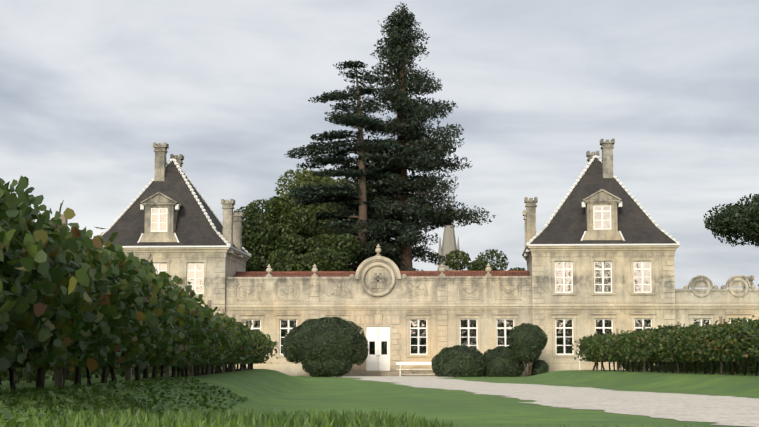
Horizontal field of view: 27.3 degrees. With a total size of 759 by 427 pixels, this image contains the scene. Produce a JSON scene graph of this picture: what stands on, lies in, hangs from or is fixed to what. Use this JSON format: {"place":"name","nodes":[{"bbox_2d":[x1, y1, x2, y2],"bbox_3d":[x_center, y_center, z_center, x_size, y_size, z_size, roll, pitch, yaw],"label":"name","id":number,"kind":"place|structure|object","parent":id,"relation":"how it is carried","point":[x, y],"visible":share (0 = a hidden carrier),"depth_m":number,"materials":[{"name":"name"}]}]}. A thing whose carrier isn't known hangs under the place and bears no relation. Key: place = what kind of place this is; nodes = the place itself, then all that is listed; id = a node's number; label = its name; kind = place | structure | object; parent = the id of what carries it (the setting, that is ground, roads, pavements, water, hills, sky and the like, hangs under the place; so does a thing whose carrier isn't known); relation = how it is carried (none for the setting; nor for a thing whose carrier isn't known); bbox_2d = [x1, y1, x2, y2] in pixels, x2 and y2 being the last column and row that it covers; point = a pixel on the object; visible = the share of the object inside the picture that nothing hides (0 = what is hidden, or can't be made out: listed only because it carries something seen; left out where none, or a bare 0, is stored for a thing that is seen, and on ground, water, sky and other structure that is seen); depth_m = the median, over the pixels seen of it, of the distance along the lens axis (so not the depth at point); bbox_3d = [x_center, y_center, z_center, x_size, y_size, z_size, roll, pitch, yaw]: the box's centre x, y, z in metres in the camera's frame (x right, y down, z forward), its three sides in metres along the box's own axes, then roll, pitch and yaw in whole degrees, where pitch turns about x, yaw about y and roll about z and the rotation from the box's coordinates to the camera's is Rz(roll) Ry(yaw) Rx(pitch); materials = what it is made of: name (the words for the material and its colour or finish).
{"place":"outdoors","nodes":[
{"label":"outdoors","id":0,"kind":"place"},
{"bbox_2d":[0,385,718,426],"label":"grass","id":1,"kind":"structure","parent":0,"point":[88,417],"depth_m":5.97,"materials":[{"name":"green plant"}]},
{"bbox_2d":[0,369,758,426],"bbox_3d":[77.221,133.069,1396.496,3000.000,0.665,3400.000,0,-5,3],"label":"lawn","id":2,"kind":"structure","parent":0,"point":[266,390],"depth_m":28.78,"materials":[{"name":"green plant"}]},
{"bbox_2d":[0,376,248,426],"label":"clover weeds","id":3,"kind":"object","parent":2,"relation":"on","point":[114,384],"visible":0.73,"depth_m":14.23,"materials":[{"name":"green plant"}]},
{"bbox_2d":[14,214,249,386],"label":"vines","id":4,"kind":"object","parent":2,"relation":"on","point":[59,374],"visible":0.12,"depth_m":21.14,"materials":[{"name":"brown wood"}]},
{"bbox_2d":[0,175,279,391],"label":"vines","id":5,"kind":"object","parent":2,"relation":"on","point":[76,296],"depth_m":13.79,"materials":[{"name":"green plant"}]},
{"bbox_2d":[234,196,316,271],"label":"oak tree","id":6,"kind":"object","parent":2,"relation":"on","point":[260,234],"depth_m":130.02,"materials":[{"name":"green plant"}]},
{"bbox_2d":[279,222,328,240],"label":"oak tree","id":7,"kind":"object","parent":2,"relation":"on","point":[318,227],"depth_m":137.38,"materials":[{"name":"green plant"}]},
{"bbox_2d":[266,233,360,270],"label":"oak tree","id":8,"kind":"object","parent":2,"relation":"on","point":[334,252],"depth_m":128.01,"materials":[{"name":"green plant"}]},
{"bbox_2d":[282,316,368,376],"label":"bush","id":9,"kind":"object","parent":2,"relation":"on","point":[358,328],"depth_m":96.68,"materials":[{"name":"green plant"}]},
{"bbox_2d":[274,168,391,263],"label":"oak tree","id":10,"kind":"object","parent":2,"relation":"on","point":[303,180],"depth_m":149.95,"materials":[{"name":"green plant"}]},
{"bbox_2d":[282,60,418,268],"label":"cedar tree","id":11,"kind":"object","parent":2,"relation":"on","point":[323,193],"depth_m":135.86,"materials":[{"name":"green plant"}]},
{"bbox_2d":[319,2,495,270],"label":"sequoia tree","id":12,"kind":"object","parent":2,"relation":"on","point":[403,103],"depth_m":138.64,"materials":[{"name":"green plant"}]},
{"bbox_2d":[122,139,758,375],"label":"building facade","id":13,"kind":"structure","parent":2,"relation":"on","point":[377,289],"depth_m":104.64,"materials":[{"name":"beige stone"}]},
{"bbox_2d":[234,271,529,276],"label":"tiled roof","id":14,"kind":"structure","parent":13,"relation":"on","point":[349,273],"depth_m":109.34,"materials":[{"name":"red tile"}]},
{"bbox_2d":[102,157,676,252],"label":"roof","id":15,"kind":"structure","parent":13,"relation":"on","point":[567,224],"depth_m":106.71,"materials":[{"name":"black tile"}]},
{"bbox_2d":[100,155,679,257],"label":"roof trim","id":16,"kind":"structure","parent":15,"relation":"on","point":[177,206],"depth_m":105.59,"materials":[{"name":"white stone"}]},
{"bbox_2d":[100,155,747,370],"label":"white trim","id":17,"kind":"structure","parent":13,"relation":"attached to","point":[377,334],"depth_m":104.76,"materials":[{"name":"white paint"}]},
{"bbox_2d":[152,206,746,354],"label":"window panes","id":18,"kind":"structure","parent":17,"relation":"in","point":[509,323],"depth_m":104.54,"materials":[{"name":"glass"}]},
{"bbox_2d":[431,345,485,376],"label":"topiary dome","id":19,"kind":"structure","parent":2,"relation":"on","point":[435,361],"depth_m":97.74,"materials":[{"name":"green plant"}]},
{"bbox_2d":[445,249,508,270],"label":"small tree","id":20,"kind":"object","parent":2,"relation":"on","point":[479,263],"depth_m":128.24,"materials":[{"name":"green plant"}]},
{"bbox_2d":[483,346,526,376],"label":"topiary dome","id":21,"kind":"structure","parent":2,"relation":"on","point":[508,370],"depth_m":98.50,"materials":[{"name":"green plant"}]},
{"bbox_2d":[492,267,526,270],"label":"small tree","id":22,"kind":"object","parent":2,"relation":"on","point":[518,268],"depth_m":129.33,"materials":[{"name":"green plant"}]},
{"bbox_2d":[506,323,547,376],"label":"topiary tree","id":23,"kind":"object","parent":2,"relation":"on","point":[512,333],"depth_m":97.35,"materials":[{"name":"green plant"}]},
{"bbox_2d":[529,359,548,375],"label":"bush","id":24,"kind":"object","parent":2,"relation":"on","point":[535,368],"depth_m":99.36,"materials":[{"name":"green plant"}]},
{"bbox_2d":[570,315,758,375],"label":"vines","id":25,"kind":"object","parent":2,"relation":"on","point":[725,342],"depth_m":51.82,"materials":[{"name":"green plant"}]},
{"bbox_2d":[595,316,739,374],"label":"post vines","id":26,"kind":"object","parent":2,"relation":"on","point":[721,322],"visible":0.15,"depth_m":53.15,"materials":[{"name":"brown wood"}]},
{"bbox_2d":[0,0,758,288],"label":"sky","id":27,"kind":"structure","parent":0,"point":[88,88],"materials":[{"name":"grey"}]},
{"bbox_2d":[437,195,460,270],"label":"church tower","id":28,"kind":"structure","parent":0,"point":[449,242],"depth_m":498.94,"materials":[{"name":"grey stone"}]},
{"bbox_2d":[332,376,758,426],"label":"gravel path","id":29,"kind":"structure","parent":0,"point":[732,410],"depth_m":27.77,"materials":[{"name":"beige gravel"}]},
{"bbox_2d":[396,362,431,375],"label":"white bench","id":30,"kind":"object","parent":29,"relation":"on","point":[412,363],"visible":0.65,"depth_m":101.97,"materials":[{"name":"paint"}]},
{"bbox_2d":[703,193,758,246],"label":"pine tree","id":31,"kind":"object","parent":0,"point":[735,220],"depth_m":162.96,"materials":[{"name":"green plant"}]}
]}

